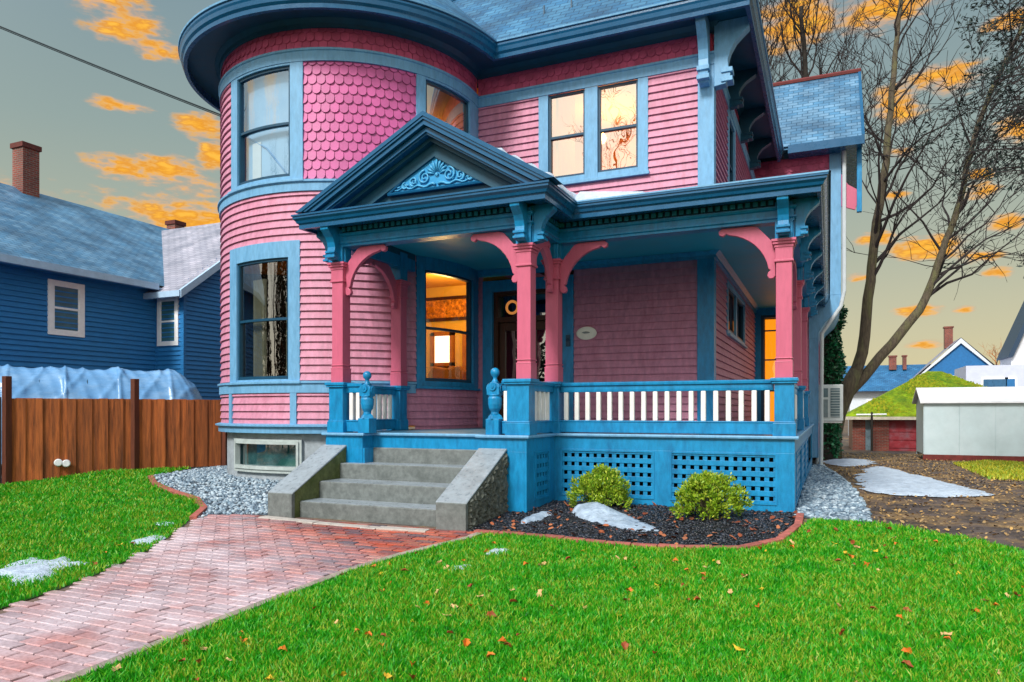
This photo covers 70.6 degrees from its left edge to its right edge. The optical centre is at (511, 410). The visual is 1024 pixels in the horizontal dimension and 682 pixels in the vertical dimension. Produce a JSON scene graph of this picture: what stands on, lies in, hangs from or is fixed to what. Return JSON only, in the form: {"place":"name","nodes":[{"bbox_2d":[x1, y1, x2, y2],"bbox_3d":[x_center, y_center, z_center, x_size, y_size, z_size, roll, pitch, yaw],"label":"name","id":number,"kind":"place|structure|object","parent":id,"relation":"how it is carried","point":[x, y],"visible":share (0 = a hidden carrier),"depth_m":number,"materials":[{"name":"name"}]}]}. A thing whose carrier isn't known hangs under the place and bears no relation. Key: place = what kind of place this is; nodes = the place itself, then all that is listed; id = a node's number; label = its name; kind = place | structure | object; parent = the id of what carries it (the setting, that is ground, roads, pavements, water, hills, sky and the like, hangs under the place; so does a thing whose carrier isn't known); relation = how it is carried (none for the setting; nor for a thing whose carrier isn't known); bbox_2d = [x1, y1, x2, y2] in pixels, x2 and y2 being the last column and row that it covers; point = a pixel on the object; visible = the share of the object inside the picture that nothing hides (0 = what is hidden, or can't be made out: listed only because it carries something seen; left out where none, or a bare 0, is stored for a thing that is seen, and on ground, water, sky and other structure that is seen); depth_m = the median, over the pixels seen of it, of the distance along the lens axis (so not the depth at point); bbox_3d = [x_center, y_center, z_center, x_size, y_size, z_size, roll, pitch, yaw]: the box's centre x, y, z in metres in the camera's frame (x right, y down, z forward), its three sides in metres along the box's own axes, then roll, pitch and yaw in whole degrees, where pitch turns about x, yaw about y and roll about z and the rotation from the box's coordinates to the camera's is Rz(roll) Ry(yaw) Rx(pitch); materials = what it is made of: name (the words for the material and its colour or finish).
{"place":"outdoors","nodes":[
{"label":"outdoors","id":0,"kind":"place"},
{"bbox_2d":[0,466,203,608],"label":"lawn","id":1,"kind":"structure","parent":0,"point":[57,588],"depth_m":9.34,"materials":[{"name":"green plant"}]},
{"bbox_2d":[0,556,86,584],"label":"snow patch","id":2,"kind":"object","parent":1,"relation":"on","point":[28,570],"visible":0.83,"depth_m":7.07,"materials":[{"name":"white snow"}]},
{"bbox_2d":[131,535,165,544],"bbox_3d":[-4.349,1.529,8.658,0.359,0.041,0.595,0,0,2],"label":"snow patch","id":3,"kind":"object","parent":1,"relation":"on","point":[144,539],"visible":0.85,"depth_m":8.53,"materials":[{"name":"white snow"}]},
{"bbox_2d":[0,514,473,681],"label":"brick path","id":4,"kind":"structure","parent":0,"point":[204,569],"depth_m":6.51,"materials":[{"name":"brick"}]},
{"bbox_2d":[258,515,429,532],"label":"path kerb","id":5,"kind":"structure","parent":4,"relation":"on","point":[350,525],"depth_m":9.28,"materials":[{"name":"concrete"}]},
{"bbox_2d":[428,366,465,379],"bbox_3d":[-1.335,-0.361,16.501,1.060,1.287,0.750,0,0,24],"label":"sofa","id":6,"kind":"object","parent":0,"point":[457,372],"visible":0.15,"depth_m":16.13,"materials":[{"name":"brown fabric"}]},
{"bbox_2d":[0,416,1023,609],"bbox_3d":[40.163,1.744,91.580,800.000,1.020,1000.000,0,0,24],"label":"ground","id":7,"kind":"structure","parent":0,"point":[976,527],"depth_m":10.30,"materials":[{"name":"soil"}]},
{"bbox_2d":[0,397,0,483],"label":"dark board fence","id":8,"kind":"object","parent":7,"relation":"on","point":[0,440],"visible":0.6,"depth_m":13.88,"materials":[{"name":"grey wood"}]},
{"bbox_2d":[0,364,202,463],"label":"tarp shelter","id":9,"kind":"object","parent":7,"relation":"on","point":[48,382],"visible":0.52,"depth_m":16.20,"materials":[{"name":"blue plastic"}]},
{"bbox_2d":[0,141,221,399],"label":"blue neighbour house","id":10,"kind":"structure","parent":7,"relation":"on","point":[86,287],"depth_m":22.10,"materials":[{"name":"paint"}]},
{"bbox_2d":[47,279,84,337],"bbox_3d":[-12.355,-2.830,20.056,0.060,1.500,1.050,0,0,24],"label":"window","id":11,"kind":"structure","parent":10,"relation":"in","point":[52,285],"depth_m":20.03,"materials":[{"name":"white wood"}]},
{"bbox_2d":[157,297,178,345],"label":"window","id":12,"kind":"structure","parent":10,"relation":"in","point":[168,341],"depth_m":22.52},
{"bbox_2d":[2,376,226,483],"bbox_3d":[-7.660,0.390,15.246,5.058,2.120,0.200,0,0,-33],"label":"board fence","id":13,"kind":"object","parent":7,"relation":"on","point":[40,436],"visible":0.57,"depth_m":14.80,"materials":[{"name":"brown wood"}]},
{"bbox_2d":[54,459,62,466],"bbox_3d":[-8.975,1.027,14.296,0.146,0.162,0.137,0,0,24],"label":"round lamp","id":14,"kind":"object","parent":13,"relation":"attached to","point":[58,462],"visible":1,"depth_m":14.26,"materials":[{"name":"white glass"}]},
{"bbox_2d":[62,460,70,466],"bbox_3d":[-8.861,1.040,14.369,0.145,0.148,0.138,0,0,24],"label":"round lamp","id":15,"kind":"object","parent":13,"relation":"attached to","point":[66,463],"visible":1,"depth_m":14.34,"materials":[{"name":"white glass"}]},
{"bbox_2d":[147,475,207,519],"bbox_3d":[-5.538,1.380,11.995,0.432,0.315,4.608,0,0,-34],"label":"gravel edging","id":16,"kind":"object","parent":7,"relation":"on","point":[199,512],"visible":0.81,"depth_m":11.64,"materials":[{"name":"red brick"}]},
{"bbox_2d":[154,465,281,516],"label":"gravel","id":17,"kind":"structure","parent":7,"relation":"on","point":[203,475],"depth_m":12.36,"materials":[{"name":"grey gravel"}]},
{"bbox_2d":[47,532,481,681],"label":"path kerb","id":18,"kind":"structure","parent":7,"relation":"on","point":[70,676],"depth_m":5.45,"materials":[{"name":"concrete"}]},
{"bbox_2d":[178,0,864,530],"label":"victorian house","id":19,"kind":"structure","parent":7,"relation":"on","point":[396,224],"depth_m":12.77,"materials":[{"name":"pink paint"}]},
{"bbox_2d":[0,26,221,116],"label":"overhead cable","id":20,"kind":"object","parent":19,"relation":"attached to","point":[112,72],"visible":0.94,"depth_m":14.02,"materials":[{"name":"black rubber"}]},
{"bbox_2d":[226,240,300,384],"bbox_3d":[-4.517,-1.734,13.000,1.851,2.512,0.273,0,0,28],"label":"window","id":21,"kind":"structure","parent":19,"relation":"in","point":[265,280],"depth_m":12.93,"materials":[{"name":"blue paint"}]},
{"bbox_2d":[228,61,303,194],"bbox_3d":[-4.442,-5.058,13.021,1.847,2.105,0.381,0,0,27],"label":"window","id":22,"kind":"structure","parent":19,"relation":"in","point":[274,133],"depth_m":13.05,"materials":[{"name":"glass"}]},
{"bbox_2d":[234,438,302,473],"bbox_3d":[-4.468,0.810,13.048,1.685,0.600,0.216,0,0,28],"label":"window","id":23,"kind":"structure","parent":19,"relation":"in","point":[299,443],"depth_m":12.90,"materials":[{"name":"white wood"}]},
{"bbox_2d":[435,336,448,362],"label":"bright far window","id":24,"kind":"structure","parent":19,"relation":"in","point":[441,342],"depth_m":17.27,"materials":[{"name":"beige glass"}]},
{"bbox_2d":[416,74,478,138],"bbox_3d":[-1.160,-5.080,13.832,0.226,2.060,1.849,0,0,35],"label":"window","id":25,"kind":"structure","parent":19,"relation":"in","point":[435,98],"depth_m":13.66,"materials":[{"name":"glass"}]},
{"bbox_2d":[430,331,465,371],"bbox_3d":[-1.418,-1.220,17.159,1.780,1.340,0.090,0,0,24],"label":"far window frame","id":26,"kind":"structure","parent":19,"relation":"in","point":[451,363],"depth_m":17.14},
{"bbox_2d":[416,255,480,390],"bbox_3d":[-1.140,-1.613,13.818,0.294,2.415,1.944,0,0,35],"label":"window","id":27,"kind":"structure","parent":19,"relation":"in","point":[424,265],"depth_m":13.64,"materials":[{"name":"blue paint"}]},
{"bbox_2d":[499,322,516,418],"bbox_3d":[0.051,-0.717,14.446,0.650,2.106,0.060,0,0,24],"label":"door","id":28,"kind":"structure","parent":19,"relation":"in","point":[507,331],"depth_m":14.51,"materials":[{"name":"brown wood"}]},
{"bbox_2d":[498,148,576,198],"bbox_3d":[0.489,-3.364,10.714,1.090,0.734,2.382,0,0,24],"label":"snow patch","id":29,"kind":"object","parent":19,"relation":"on","point":[573,194],"visible":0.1,"depth_m":9.94,"materials":[{"name":"white snow"}]},
{"bbox_2d":[536,321,545,381],"bbox_3d":[0.656,-0.717,14.181,0.650,2.106,0.060,0,0,24],"label":"door","id":30,"kind":"structure","parent":19,"relation":"in","point":[540,325],"depth_m":14.22,"materials":[{"name":"black glass"}]},
{"bbox_2d":[576,327,596,339],"bbox_3d":[1.405,-1.470,13.674,0.400,0.250,0.037,0,0,24],"label":"oval plaque","id":31,"kind":"object","parent":19,"relation":"attached to","point":[585,333],"visible":1,"depth_m":13.66,"materials":[{"name":"white paint"}]},
{"bbox_2d":[539,77,649,185],"bbox_3d":[1.519,-5.213,13.671,2.200,1.785,0.180,0,0,24],"label":"window","id":32,"kind":"structure","parent":19,"relation":"in","point":[591,134],"depth_m":13.62,"materials":[{"name":"blue paint"}]},
{"bbox_2d":[575,191,642,200],"bbox_3d":[1.599,-3.177,10.717,1.100,0.377,1.300,0,0,24],"label":"snow patch","id":33,"kind":"object","parent":19,"relation":"on","point":[586,195],"visible":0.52,"depth_m":10.26,"materials":[{"name":"white snow"}]},
{"bbox_2d":[727,108,735,181],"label":"window","id":34,"kind":"structure","parent":19,"relation":"in","point":[731,137],"depth_m":15.44,"materials":[{"name":"blue paint"}]},
{"bbox_2d":[726,279,747,348],"bbox_3d":[4.932,-2.067,15.963,0.190,1.125,3.360,0,0,24],"label":"window","id":35,"kind":"structure","parent":19,"relation":"in","point":[735,317],"depth_m":15.88,"materials":[{"name":"blue paint"}]},
{"bbox_2d":[761,315,775,420],"bbox_3d":[7.369,-1.147,19.879,0.970,2.966,0.370,0,0,24],"label":"side door","id":36,"kind":"structure","parent":19,"relation":"in","point":[770,325],"depth_m":20.12,"materials":[{"name":"orange glass"}]},
{"bbox_2d":[823,384,842,422],"bbox_3d":[8.647,-0.195,19.668,0.640,1.030,0.630,0,0,24],"label":"air conditioner","id":37,"kind":"object","parent":19,"relation":"attached to","point":[833,403],"visible":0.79,"depth_m":19.36,"materials":[{"name":"white metal"}]},
{"bbox_2d":[466,500,795,545],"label":"mulch","id":38,"kind":"object","parent":7,"relation":"on","point":[762,522],"visible":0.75,"depth_m":8.85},
{"bbox_2d":[521,511,551,523],"bbox_3d":[0.314,1.385,9.474,0.257,0.088,0.764,0,0,29],"label":"snow patch","id":39,"kind":"object","parent":38,"relation":"on","point":[541,515],"visible":0.98,"depth_m":9.36,"materials":[{"name":"white snow"}]},
{"bbox_2d":[565,463,633,509],"bbox_3d":[1.267,1.059,10.195,0.982,0.658,0.830,0,0,24],"label":"shrub","id":40,"kind":"object","parent":38,"relation":"on","point":[600,483],"visible":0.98,"depth_m":10.02,"materials":[{"name":"green plant"}]},
{"bbox_2d":[572,502,658,531],"bbox_3d":[1.279,1.322,9.234,0.648,0.211,1.612,0,0,-21],"label":"snow patch","id":41,"kind":"object","parent":38,"relation":"on","point":[600,513],"visible":0.98,"depth_m":9.22,"materials":[{"name":"white snow"}]},
{"bbox_2d":[490,501,797,543],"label":"leaf litter","id":42,"kind":"object","parent":38,"relation":"on","point":[681,518],"visible":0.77,"depth_m":8.88,"materials":[{"name":"orange plant"}]},
{"bbox_2d":[669,470,753,520],"bbox_3d":[2.581,1.062,9.305,1.044,0.649,0.961,0,0,24],"label":"shrub","id":43,"kind":"object","parent":38,"relation":"on","point":[697,490],"visible":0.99,"depth_m":9.13,"materials":[{"name":"green plant"}]},
{"bbox_2d":[474,513,803,549],"bbox_3d":[1.727,1.413,8.298,4.242,0.212,1.512,0,0,-7],"label":"bed edging","id":44,"kind":"object","parent":7,"relation":"on","point":[798,522],"visible":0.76,"depth_m":8.04,"materials":[{"name":"red brick"}]},
{"bbox_2d":[758,0,840,81],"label":"bare tree","id":45,"kind":"object","parent":7,"relation":"on","point":[765,6],"visible":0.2,"depth_m":31.93,"materials":[{"name":"brown plant"}]},
{"bbox_2d":[819,305,847,459],"bbox_3d":[9.941,-2.707,23.111,1.534,8.893,1.276,0,0,24],"label":"ivy covered tree","id":46,"kind":"object","parent":7,"relation":"on","point":[835,367],"visible":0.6,"depth_m":22.73,"materials":[{"name":"green plant"}]},
{"bbox_2d":[823,458,874,465],"bbox_3d":[9.861,1.493,21.230,1.614,0.125,4.967,0,0,24],"label":"snow patch","id":47,"kind":"object","parent":7,"relation":"on","point":[848,462],"visible":0.93,"depth_m":20.70,"materials":[{"name":"white snow"}]},
{"bbox_2d":[764,0,941,166],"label":"bare tree","id":48,"kind":"object","parent":7,"relation":"on","point":[801,14],"visible":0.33,"depth_m":30.16,"materials":[{"name":"brown plant"}]},
{"bbox_2d":[856,412,886,450],"bbox_3d":[15.855,1.000,31.920,1.201,1.900,0.100,0,0,24],"label":"clothes post","id":49,"kind":"object","parent":7,"relation":"on","point":[871,414],"visible":0.83,"depth_m":31.88,"materials":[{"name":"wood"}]},
{"bbox_2d":[768,0,1023,458],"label":"bare tree","id":50,"kind":"object","parent":7,"relation":"on","point":[858,375],"visible":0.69,"depth_m":23.89,"materials":[{"name":"brown plant"}]},
{"bbox_2d":[845,371,986,450],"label":"mossy brick garage","id":51,"kind":"structure","parent":7,"relation":"on","point":[894,428],"depth_m":32.83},
{"bbox_2d":[865,420,870,449],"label":"side window","id":52,"kind":"structure","parent":51,"relation":"in","point":[867,422],"depth_m":32.87,"materials":[{"name":"grey glass"}]},
{"bbox_2d":[889,420,915,450],"bbox_3d":[17.735,1.220,32.160,1.750,1.860,0.090,0,0,24],"label":"door","id":53,"kind":"structure","parent":51,"relation":"in","point":[902,433],"depth_m":32.26,"materials":[{"name":"red wood"}]},
{"bbox_2d":[841,326,994,435],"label":"blue roofed house","id":54,"kind":"structure","parent":7,"relation":"on","point":[957,354],"depth_m":60.59,"materials":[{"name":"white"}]},
{"bbox_2d":[818,452,1023,544],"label":"leaf litter","id":55,"kind":"object","parent":7,"relation":"on","point":[919,503],"visible":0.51,"depth_m":12.97,"materials":[{"name":"brown plant"}]},
{"bbox_2d":[853,466,994,496],"bbox_3d":[8.171,1.362,15.147,2.000,0.212,8.663,0,0,24],"label":"snow patch","id":56,"kind":"object","parent":7,"relation":"on","point":[885,480],"visible":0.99,"depth_m":12.46,"materials":[{"name":"white snow"}]},
{"bbox_2d":[900,0,1023,278],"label":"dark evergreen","id":57,"kind":"object","parent":7,"relation":"on","point":[1020,112],"visible":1,"depth_m":14.17,"materials":[{"name":"brown plant"}]},
{"bbox_2d":[912,387,1023,461],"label":"white shed","id":58,"kind":"structure","parent":7,"relation":"on","point":[966,423],"depth_m":23.06,"materials":[{"name":"white metal"}]},
{"bbox_2d":[953,459,1023,480],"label":"grass","id":59,"kind":"structure","parent":7,"relation":"on","point":[1005,471],"depth_m":17.96,"materials":[{"name":"yellow plant"}]},
{"bbox_2d":[954,302,1023,386],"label":"white house","id":60,"kind":"structure","parent":7,"relation":"on","point":[1008,371],"depth_m":49.02,"materials":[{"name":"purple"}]},
{"bbox_2d":[981,377,1007,386],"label":"window","id":61,"kind":"structure","parent":60,"relation":"in","point":[992,381],"depth_m":48.93,"materials":[{"name":"blue glass"}]},
{"bbox_2d":[1005,377,1016,386],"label":"window","id":62,"kind":"structure","parent":60,"relation":"in","point":[1011,381],"depth_m":48.55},
{"bbox_2d":[978,338,1001,364],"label":"bare tree","id":63,"kind":"object","parent":7,"relation":"on","point":[996,354],"visible":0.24,"depth_m":62.62,"materials":[{"name":"brown plant"}]},
{"bbox_2d":[0,0,1023,365],"label":"sky","id":64,"kind":"structure","parent":0,"point":[110,143],"materials":[{"name":"grey"}]},
{"bbox_2d":[51,517,1023,681],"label":"lawn","id":65,"kind":"structure","parent":0,"point":[645,624],"depth_m":5.16,"materials":[{"name":"plant"}]},
{"bbox_2d":[111,663,120,671],"bbox_3d":[-2.370,1.536,4.327,0.064,0.020,0.073,0,0,-43],"label":"fallen leaf","id":66,"kind":"object","parent":65,"relation":"on","point":[117,666],"visible":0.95,"depth_m":4.34,"materials":[{"name":"beige plant"}]},
{"bbox_2d":[384,672,391,678],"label":"fallen leaf","id":67,"kind":"object","parent":65,"relation":"on","point":[387,675],"visible":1,"depth_m":4.22,"materials":[{"name":"yellow plant"}]},
{"bbox_2d":[462,638,470,646],"bbox_3d":[-0.303,1.535,4.796,0.058,0.039,0.084,14,41,-1],"label":"fallen leaf","id":68,"kind":"object","parent":65,"relation":"on","point":[466,641],"visible":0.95,"depth_m":4.79,"materials":[{"name":"orange plant"}]},
{"bbox_2d":[486,610,496,616],"bbox_3d":[-0.155,1.530,5.453,0.089,0.045,0.044,0,0,14],"label":"fallen leaf","id":69,"kind":"object","parent":65,"relation":"on","point":[490,613],"visible":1,"depth_m":5.47,"materials":[{"name":"brown plant"}]},
{"bbox_2d":[486,548,509,555],"bbox_3d":[-0.142,1.495,7.711,0.255,0.049,0.274,0,0,24],"label":"snow patch","id":70,"kind":"object","parent":65,"relation":"on","point":[493,550],"visible":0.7,"depth_m":7.68,"materials":[{"name":"white snow"}]},
{"bbox_2d":[536,589,541,596],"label":"fallen leaf","id":71,"kind":"object","parent":65,"relation":"on","point":[539,593],"visible":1,"depth_m":6.01,"materials":[{"name":"beige plant"}]},
{"bbox_2d":[621,641,628,649],"bbox_3d":[0.738,1.540,4.743,0.059,0.036,0.087,4,12,-15],"label":"fallen leaf","id":72,"kind":"object","parent":65,"relation":"on","point":[625,644],"visible":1,"depth_m":4.74,"materials":[{"name":"orange plant"}]},
{"bbox_2d":[901,647,911,653],"bbox_3d":[2.514,1.525,4.588,0.078,0.036,0.053,20,48,14],"label":"fallen leaf","id":73,"kind":"object","parent":65,"relation":"on","point":[904,649],"visible":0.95,"depth_m":4.59,"materials":[{"name":"orange plant"}]},
{"bbox_2d":[901,660,913,666],"bbox_3d":[2.401,1.536,4.395,0.053,0.030,0.068,0,0,-11],"label":"fallen leaf","id":74,"kind":"object","parent":65,"relation":"on","point":[908,662],"visible":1,"depth_m":4.40,"materials":[{"name":"brown plant"}]},
{"bbox_2d":[794,463,871,521],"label":"gravel","id":75,"kind":"structure","parent":0,"point":[840,496],"depth_m":10.78,"materials":[{"name":"grey gravel"}]}
]}

